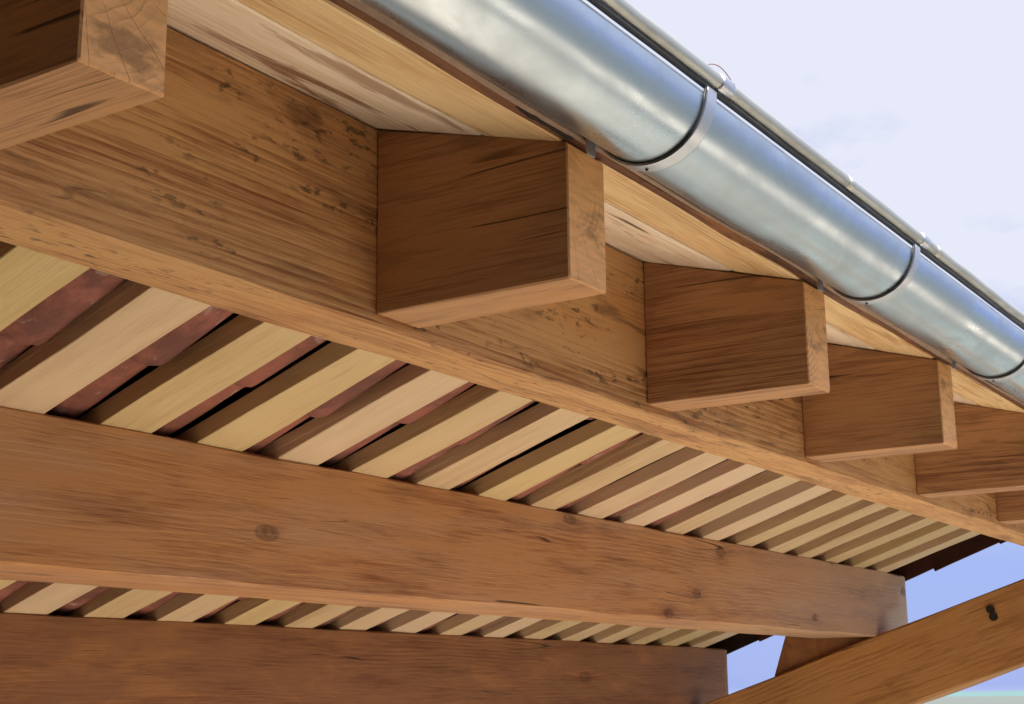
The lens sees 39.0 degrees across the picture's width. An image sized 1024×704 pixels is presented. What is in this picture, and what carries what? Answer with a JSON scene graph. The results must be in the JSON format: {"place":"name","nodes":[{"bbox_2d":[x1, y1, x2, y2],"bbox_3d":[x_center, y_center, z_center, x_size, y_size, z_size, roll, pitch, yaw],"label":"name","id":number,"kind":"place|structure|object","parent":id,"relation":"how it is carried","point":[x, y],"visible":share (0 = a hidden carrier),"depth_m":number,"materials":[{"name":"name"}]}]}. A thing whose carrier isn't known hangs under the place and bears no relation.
{"place":"outdoors","nodes":[
{"label":"outdoors","id":0,"kind":"place"},
{"bbox_2d":[582,0,1023,693],"label":"sky","id":1,"kind":"structure","parent":0,"point":[920,103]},
{"bbox_2d":[924,696,1023,703],"bbox_3d":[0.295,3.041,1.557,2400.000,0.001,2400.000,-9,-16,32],"label":"ground","id":2,"kind":"structure","parent":0,"point":[985,700],"depth_m":464.93,"materials":[{"name":"grey"}]},
{"bbox_2d":[944,691,1023,696],"bbox_3d":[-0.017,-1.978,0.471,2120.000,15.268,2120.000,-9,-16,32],"label":"hills","id":3,"kind":"structure","parent":0,"point":[990,693],"depth_m":908.04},
{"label":"gravel yard","id":4,"kind":"structure","parent":0,"visible":0},
{"bbox_3d":[2.719,2.722,6.493,0.174,2.867,0.175,-9,-16,32],"label":"timber post","id":5,"kind":"object","parent":4,"relation":"on","visible":0},
{"bbox_2d":[705,579,1023,703],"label":"principal rafter","id":6,"kind":"object","parent":5,"relation":"on","point":[962,646],"visible":1,"depth_m":7.15,"materials":[{"name":"brown wood"}]},
{"bbox_2d":[0,612,728,703],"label":"timber beam","id":7,"kind":"structure","parent":6,"relation":"on","point":[49,659],"depth_m":5.37,"materials":[{"name":"brown wood"}]},
{"bbox_2d":[141,403,588,621],"bbox_3d":[-0.828,0.708,4.661,3.750,0.053,0.165,-29,-26,26],"label":"rafter","id":8,"kind":"object","parent":7,"relation":"on","point":[500,443],"visible":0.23,"depth_m":4.22,"materials":[{"name":"brown wood"}]},
{"label":"channel tile","id":9,"kind":"object","parent":7,"relation":"on","visible":0},
{"bbox_2d":[0,581,29,601],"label":"channel tile","id":10,"kind":"object","parent":9,"relation":"on","point":[8,590],"visible":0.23,"depth_m":4.21,"materials":[{"name":"ceramic"}]},
{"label":"channel tile","id":11,"kind":"object","parent":7,"relation":"on","visible":0},
{"bbox_2d":[49,586,110,615],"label":"channel tile","id":12,"kind":"object","parent":11,"relation":"on","point":[73,605],"visible":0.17,"depth_m":4.47,"materials":[{"name":"ceramic"}]},
{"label":"channel tile","id":13,"kind":"object","parent":7,"relation":"on","visible":0},
{"bbox_2d":[123,592,180,618],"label":"channel tile","id":14,"kind":"object","parent":13,"relation":"on","point":[144,611],"visible":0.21,"depth_m":4.72,"materials":[{"name":"ceramic"}]},
{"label":"channel tile","id":15,"kind":"object","parent":7,"relation":"on","visible":0},
{"bbox_2d":[193,599,236,621],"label":"channel tile","id":16,"kind":"object","parent":15,"relation":"on","point":[202,618],"visible":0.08,"depth_m":4.97,"materials":[{"name":"ceramic"}]},
{"bbox_2d":[237,597,248,599],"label":"channel tile","id":17,"kind":"object","parent":16,"relation":"on","point":[242,598],"depth_m":4.89,"materials":[{"name":"ceramic"}]},
{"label":"channel tile","id":18,"kind":"object","parent":7,"relation":"on","visible":0},
{"bbox_2d":[261,602,303,622],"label":"channel tile","id":19,"kind":"object","parent":18,"relation":"on","point":[274,617],"visible":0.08,"depth_m":5.21,"materials":[{"name":"ceramic"}]},
{"label":"channel tile","id":20,"kind":"object","parent":7,"relation":"on","visible":0},
{"bbox_2d":[314,606,357,628],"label":"channel tile","id":21,"kind":"object","parent":20,"relation":"on","point":[325,623],"visible":0.07,"depth_m":5.44,"materials":[{"name":"ceramic"}]},
{"label":"channel tile","id":22,"kind":"object","parent":7,"relation":"on","visible":0},
{"bbox_2d":[365,617,393,630],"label":"channel tile","id":23,"kind":"object","parent":22,"relation":"on","point":[371,628],"visible":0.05,"depth_m":5.73,"materials":[{"name":"ceramic"}]},
{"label":"channel tile","id":24,"kind":"object","parent":7,"relation":"on","visible":0},
{"bbox_2d":[416,614,454,633],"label":"channel tile","id":25,"kind":"object","parent":24,"relation":"on","point":[423,630],"visible":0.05,"depth_m":5.97,"materials":[{"name":"ceramic"}]},
{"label":"verge tile","id":26,"kind":"object","parent":7,"relation":"on","visible":0},
{"bbox_2d":[705,633,759,653],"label":"verge tile","id":27,"kind":"object","parent":26,"relation":"on","point":[733,643],"visible":0.23,"depth_m":8.34,"materials":[{"name":"brown"}]},
{"bbox_2d":[759,634,773,641],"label":"verge tile","id":28,"kind":"object","parent":27,"relation":"on","point":[763,637],"visible":0.06,"depth_m":8.26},
{"bbox_2d":[0,406,907,638],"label":"timber beam","id":29,"kind":"structure","parent":6,"relation":"on","point":[87,503],"depth_m":4.03,"materials":[{"name":"brown wood"}]},
{"bbox_2d":[0,241,89,330],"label":"rafter","id":30,"kind":"object","parent":29,"relation":"on","point":[30,279],"visible":0.15,"depth_m":2.67,"materials":[{"name":"brown wood"}]},
{"bbox_2d":[0,280,210,413],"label":"rafter","id":31,"kind":"object","parent":29,"relation":"on","point":[120,324],"visible":0.39,"depth_m":2.96,"materials":[{"name":"brown wood"}]},
{"bbox_2d":[76,315,310,433],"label":"rafter","id":32,"kind":"object","parent":29,"relation":"on","point":[232,351],"visible":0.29,"depth_m":3.23,"materials":[{"name":"brown wood"}]},
{"bbox_2d":[0,342,395,589],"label":"rafter","id":33,"kind":"object","parent":29,"relation":"on","point":[316,379],"visible":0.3,"depth_m":3.48,"materials":[{"name":"brown wood"}]},
{"bbox_2d":[0,364,467,614],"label":"rafter","id":34,"kind":"object","parent":29,"relation":"on","point":[393,398],"visible":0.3,"depth_m":3.74,"materials":[{"name":"brown wood"}]},
{"bbox_2d":[66,385,532,617],"bbox_3d":[-0.995,0.650,4.417,3.750,0.054,0.168,-29,-26,26],"label":"rafter","id":35,"kind":"object","parent":29,"relation":"on","point":[461,416],"visible":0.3,"depth_m":3.98,"materials":[{"name":"brown wood"}]},
{"bbox_2d":[15,279,762,624],"bbox_3d":[-1.041,0.483,4.233,3.415,1.145,9.100,-9,-16,32],"label":"roofing felt","id":36,"kind":"object","parent":29,"relation":"on","point":[241,393],"depth_m":3.71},
{"bbox_2d":[202,419,639,624],"bbox_3d":[-0.658,0.766,4.910,3.750,0.055,0.158,-29,-26,26],"label":"rafter","id":37,"kind":"object","parent":29,"relation":"on","point":[543,463],"visible":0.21,"depth_m":4.48,"materials":[{"name":"brown wood"}]},
{"bbox_2d":[261,433,685,627],"bbox_3d":[-0.487,0.824,5.161,3.750,0.056,0.162,-29,-26,26],"label":"rafter","id":38,"kind":"object","parent":29,"relation":"on","point":[613,465],"visible":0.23,"depth_m":4.72,"materials":[{"name":"brown wood"}]},
{"bbox_2d":[320,447,726,630],"bbox_3d":[-0.316,0.882,5.413,3.750,0.056,0.168,-29,-26,26],"label":"rafter","id":39,"kind":"object","parent":29,"relation":"on","point":[650,480],"visible":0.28,"depth_m":4.97,"materials":[{"name":"brown wood"}]},
{"bbox_2d":[370,459,765,632],"bbox_3d":[-0.142,0.941,5.668,3.750,0.053,0.169,-29,-26,26],"label":"rafter","id":40,"kind":"object","parent":29,"relation":"on","point":[710,481],"visible":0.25,"depth_m":5.23,"materials":[{"name":"brown wood"}]},
{"bbox_2d":[420,470,799,634],"bbox_3d":[0.037,1.001,5.931,3.750,0.055,0.161,-29,-26,26],"label":"rafter","id":41,"kind":"object","parent":29,"relation":"on","point":[737,496],"visible":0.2,"depth_m":5.50,"materials":[{"name":"brown wood"}]},
{"bbox_2d":[467,480,831,637],"bbox_3d":[0.215,1.062,6.191,3.750,0.053,0.160,-29,-26,26],"label":"rafter","id":42,"kind":"object","parent":29,"relation":"on","point":[775,503],"visible":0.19,"depth_m":5.75,"materials":[{"name":"brown wood"}]},
{"bbox_2d":[504,490,862,639],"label":"rafter","id":43,"kind":"object","parent":29,"relation":"on","point":[831,501],"visible":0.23,"depth_m":6.02,"materials":[{"name":"brown wood"}]},
{"bbox_2d":[542,499,887,640],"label":"rafter","id":44,"kind":"object","parent":29,"relation":"on","point":[791,539],"visible":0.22,"depth_m":6.29,"materials":[{"name":"brown wood"}]},
{"bbox_2d":[582,507,911,642],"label":"rafter","id":45,"kind":"object","parent":29,"relation":"on","point":[846,533],"visible":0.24,"depth_m":6.54,"materials":[{"name":"brown wood"}]},
{"bbox_2d":[613,514,937,644],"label":"rafter","id":46,"kind":"object","parent":29,"relation":"on","point":[878,537],"visible":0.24,"depth_m":6.82,"materials":[{"name":"brown wood"}]},
{"bbox_2d":[646,521,958,645],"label":"rafter","id":47,"kind":"object","parent":29,"relation":"on","point":[881,552],"visible":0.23,"depth_m":7.11,"materials":[{"name":"brown wood"}]},
{"bbox_2d":[678,528,979,647],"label":"rafter","id":48,"kind":"object","parent":29,"relation":"on","point":[901,559],"visible":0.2,"depth_m":7.38,"materials":[{"name":"brown wood"}]},
{"label":"channel tile","id":49,"kind":"object","parent":29,"relation":"on","visible":0},
{"bbox_2d":[243,414,309,453],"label":"channel tile","id":50,"kind":"object","parent":49,"relation":"on","point":[256,447],"visible":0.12,"depth_m":3.72,"materials":[{"name":"ceramic"}]},
{"bbox_2d":[306,363,405,417],"bbox_3d":[-0.335,0.035,3.570,0.445,0.050,0.190,-33,-23,25],"label":"channel tile","id":51,"kind":"object","parent":50,"relation":"on","point":[331,405],"visible":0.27,"depth_m":3.60,"materials":[{"name":"ceramic"}]},
{"bbox_2d":[388,360,405,365],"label":"channel tile","id":52,"kind":"object","parent":51,"relation":"on","point":[397,363],"visible":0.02,"depth_m":3.51,"materials":[{"name":"ceramic"}]},
{"label":"channel tile","id":53,"kind":"object","parent":29,"relation":"on","visible":0},
{"bbox_2d":[318,422,399,466],"bbox_3d":[-0.370,0.187,3.912,0.444,0.051,0.191,-32,-32,25],"label":"channel tile","id":54,"kind":"object","parent":53,"relation":"on","point":[342,455],"visible":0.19,"depth_m":3.96,"materials":[{"name":"ceramic"}]},
{"bbox_2d":[396,382,474,423],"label":"channel tile","id":55,"kind":"object","parent":54,"relation":"on","point":[416,415],"visible":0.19,"depth_m":3.84,"materials":[{"name":"ceramic"}]},
{"label":"channel tile","id":56,"kind":"object","parent":29,"relation":"on","visible":0},
{"bbox_2d":[388,444,456,480],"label":"channel tile","id":57,"kind":"object","parent":56,"relation":"on","point":[404,473],"visible":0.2,"depth_m":4.20,"materials":[{"name":"ceramic"}]},
{"bbox_2d":[454,400,534,444],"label":"channel tile","id":58,"kind":"object","parent":57,"relation":"on","point":[475,434],"visible":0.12,"depth_m":4.08,"materials":[{"name":"ceramic"}]},
{"label":"channel tile","id":59,"kind":"object","parent":29,"relation":"on","visible":0},
{"bbox_2d":[449,459,507,490],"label":"channel tile","id":60,"kind":"object","parent":59,"relation":"on","point":[459,485],"visible":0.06,"depth_m":4.46,"materials":[{"name":"ceramic"}]},
{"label":"channel tile","id":61,"kind":"object","parent":29,"relation":"on","visible":0},
{"bbox_2d":[510,463,579,500],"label":"channel tile","id":62,"kind":"object","parent":61,"relation":"on","point":[526,492],"visible":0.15,"depth_m":4.68,"materials":[{"name":"ceramic"}]},
{"bbox_2d":[580,432,640,463],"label":"channel tile","id":63,"kind":"object","parent":62,"relation":"on","point":[596,456],"visible":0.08,"depth_m":4.58,"materials":[{"name":"ceramic"}]},
{"label":"channel tile","id":64,"kind":"object","parent":29,"relation":"on","visible":0},
{"bbox_2d":[556,484,608,511],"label":"channel tile","id":65,"kind":"object","parent":64,"relation":"on","point":[562,508],"visible":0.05,"depth_m":4.96,"materials":[{"name":"ceramic"}]},
{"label":"channel tile","id":66,"kind":"object","parent":29,"relation":"on","visible":0},
{"bbox_2d":[603,452,674,519],"bbox_3d":[0.461,0.500,5.176,0.445,0.050,0.190,-34,-33,26],"label":"channel tile","id":67,"kind":"object","parent":66,"relation":"on","point":[613,515],"visible":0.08,"depth_m":5.22,"materials":[{"name":"ceramic"}]},
{"bbox_2d":[652,475,693,495],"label":"channel tile","id":68,"kind":"object","parent":67,"relation":"on","point":[661,492],"visible":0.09,"depth_m":5.12,"materials":[{"name":"ceramic"}]},
{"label":"channel tile","id":69,"kind":"object","parent":29,"relation":"on","visible":0},
{"bbox_2d":[643,461,722,527],"bbox_3d":[0.664,0.544,5.417,0.444,0.050,0.189,-34,-32,26],"label":"channel tile","id":70,"kind":"object","parent":69,"relation":"on","point":[656,522],"visible":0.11,"depth_m":5.46,"materials":[{"name":"ceramic"}]},
{"bbox_2d":[708,478,748,497],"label":"channel tile","id":71,"kind":"object","parent":70,"relation":"on","point":[716,494],"visible":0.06,"depth_m":5.36,"materials":[{"name":"ceramic"}]},
{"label":"channel tile","id":72,"kind":"object","parent":29,"relation":"on","visible":0},
{"bbox_2d":[768,506,795,519],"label":"channel tile","id":73,"kind":"object","parent":72,"relation":"on","point":[778,514],"visible":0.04,"depth_m":5.90,"materials":[{"name":"ceramic"}]},
{"label":"channel tile","id":74,"kind":"object","parent":29,"relation":"on","visible":0},
{"bbox_2d":[812,547,834,558],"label":"channel tile","id":75,"kind":"object","parent":74,"relation":"on","point":[821,553],"visible":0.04,"depth_m":6.81,"materials":[{"name":"ceramic"}]},
{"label":"channel tile","id":76,"kind":"object","parent":29,"relation":"on","visible":0},
{"bbox_2d":[0,336,30,369],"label":"channel tile","id":77,"kind":"object","parent":76,"relation":"on","point":[10,351],"visible":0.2,"depth_m":2.96,"materials":[{"name":"ceramic"}]},
{"bbox_2d":[0,269,126,344],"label":"channel tile","id":78,"kind":"object","parent":77,"relation":"on","point":[49,317],"visible":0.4,"depth_m":2.84,"materials":[{"name":"ceramic"}]},
{"bbox_2d":[89,268,123,279],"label":"channel tile","id":79,"kind":"object","parent":78,"relation":"on","point":[106,275],"visible":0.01,"depth_m":2.78,"materials":[{"name":"ceramic"}]},
{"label":"verge tile","id":80,"kind":"object","parent":29,"relation":"on","visible":0},
{"bbox_2d":[887,555,933,580],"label":"verge tile","id":81,"kind":"object","parent":80,"relation":"on","point":[916,568],"visible":0.23,"depth_m":7.85,"materials":[{"name":"brown"}]},
{"bbox_2d":[928,534,1002,570],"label":"verge tile","id":82,"kind":"object","parent":81,"relation":"on","point":[945,557],"visible":0.39,"depth_m":7.73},
{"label":"channel tile","id":83,"kind":"object","parent":29,"relation":"on","visible":0},
{"bbox_2d":[44,358,148,417],"bbox_3d":[-0.861,0.023,3.187,0.445,0.050,0.190,-33,-22,25],"label":"channel tile","id":84,"kind":"object","parent":83,"relation":"on","point":[83,400],"visible":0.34,"depth_m":3.21,"materials":[{"name":"ceramic"}]},
{"bbox_2d":[130,306,233,365],"bbox_3d":[-0.632,-0.100,3.056,0.445,0.051,0.189,-34,-22,25],"label":"channel tile","id":85,"kind":"object","parent":84,"relation":"on","point":[168,347],"visible":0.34,"depth_m":3.09,"materials":[{"name":"ceramic"}]},
{"label":"channel tile","id":86,"kind":"object","parent":29,"relation":"on","visible":0},
{"bbox_2d":[151,384,243,436],"bbox_3d":[-0.702,0.081,3.427,0.445,0.050,0.190,-32,-24,22],"label":"channel tile","id":87,"kind":"object","parent":86,"relation":"on","point":[179,422],"visible":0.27,"depth_m":3.46,"materials":[{"name":"ceramic"}]},
{"bbox_2d":[233,336,325,386],"bbox_3d":[-0.466,-0.048,3.294,0.445,0.050,0.190,-32,-27,22],"label":"channel tile","id":88,"kind":"object","parent":87,"relation":"on","point":[275,365],"visible":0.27,"depth_m":3.33,"materials":[{"name":"ceramic"}]},
{"bbox_2d":[0,27,1023,545],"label":"timber beam","id":89,"kind":"structure","parent":6,"relation":"on","point":[212,177],"depth_m":2.26,"materials":[{"name":"brown wood"}]},
{"bbox_2d":[0,0,167,149],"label":"rafter tail","id":90,"kind":"object","parent":89,"relation":"attached to","point":[64,64],"visible":1,"depth_m":1.48},
{"bbox_2d":[377,130,605,327],"bbox_3d":[-0.039,-0.233,2.353,0.372,0.325,0.116,-9,-16,32],"label":"rafter tail","id":91,"kind":"object","parent":89,"relation":"attached to","point":[470,226],"visible":1,"depth_m":2.29},
{"bbox_2d":[167,0,978,405],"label":"soffit board","id":92,"kind":"object","parent":89,"relation":"on","point":[255,40],"visible":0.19,"depth_m":2.19,"materials":[{"name":"beige wood"}]},
{"bbox_3d":[0.788,-0.112,3.524,0.457,0.134,9.750,-9,-16,32],"label":"roofing felt","id":93,"kind":"object","parent":92,"relation":"on","visible":0},
{"bbox_2d":[329,0,1023,408],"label":"eave batten","id":94,"kind":"object","parent":93,"relation":"attached to","point":[497,98],"visible":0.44,"depth_m":2.35,"materials":[{"name":"wood"}]},
{"bbox_2d":[237,0,1023,412],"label":"soffit board","id":95,"kind":"object","parent":94,"relation":"on","point":[345,34],"visible":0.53,"depth_m":2.21,"materials":[{"name":"brown wood"}]},
{"bbox_2d":[343,0,1023,404],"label":"drip edge","id":96,"kind":"object","parent":94,"relation":"attached to","point":[503,92],"visible":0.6,"depth_m":2.20,"materials":[{"name":"metal"}]},
{"bbox_2d":[358,0,1023,401],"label":"roof gutter","id":97,"kind":"object","parent":93,"relation":"attached to","point":[592,76],"visible":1,"depth_m":2.21,"materials":[{"name":"metal"}]},
{"bbox_2d":[708,64,731,80],"bbox_3d":[0.317,-0.429,2.207,0.002,0.018,0.101,-9,-16,32],"label":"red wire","id":98,"kind":"object","parent":97,"relation":"attached to","point":[721,68],"visible":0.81,"depth_m":2.21,"materials":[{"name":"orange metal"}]},
{"bbox_2d":[644,262,829,411],"bbox_3d":[0.478,-0.057,3.111,0.372,0.324,0.115,-9,-16,32],"label":"rafter tail","id":99,"kind":"object","parent":89,"relation":"attached to","point":[714,338],"visible":1,"depth_m":3.05},
{"bbox_2d":[802,344,956,461],"bbox_3d":[0.964,0.108,3.824,0.372,0.324,0.116,-9,-16,32],"label":"rafter tail","id":100,"kind":"object","parent":89,"relation":"attached to","point":[872,404],"visible":0.91,"depth_m":3.76},
{"bbox_2d":[914,402,1023,497],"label":"rafter tail","id":101,"kind":"object","parent":89,"relation":"attached to","point":[986,455],"visible":0.75,"depth_m":4.51},
{"bbox_2d":[996,490,1023,523],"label":"rafter tail","id":102,"kind":"object","parent":89,"relation":"attached to","point":[1010,507],"visible":0.43,"depth_m":5.31},
{"bbox_2d":[774,636,870,676],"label":"purlin block","id":103,"kind":"structure","parent":6,"relation":"on","point":[796,652],"depth_m":7.51,"materials":[{"name":"brown wood"}]}
]}

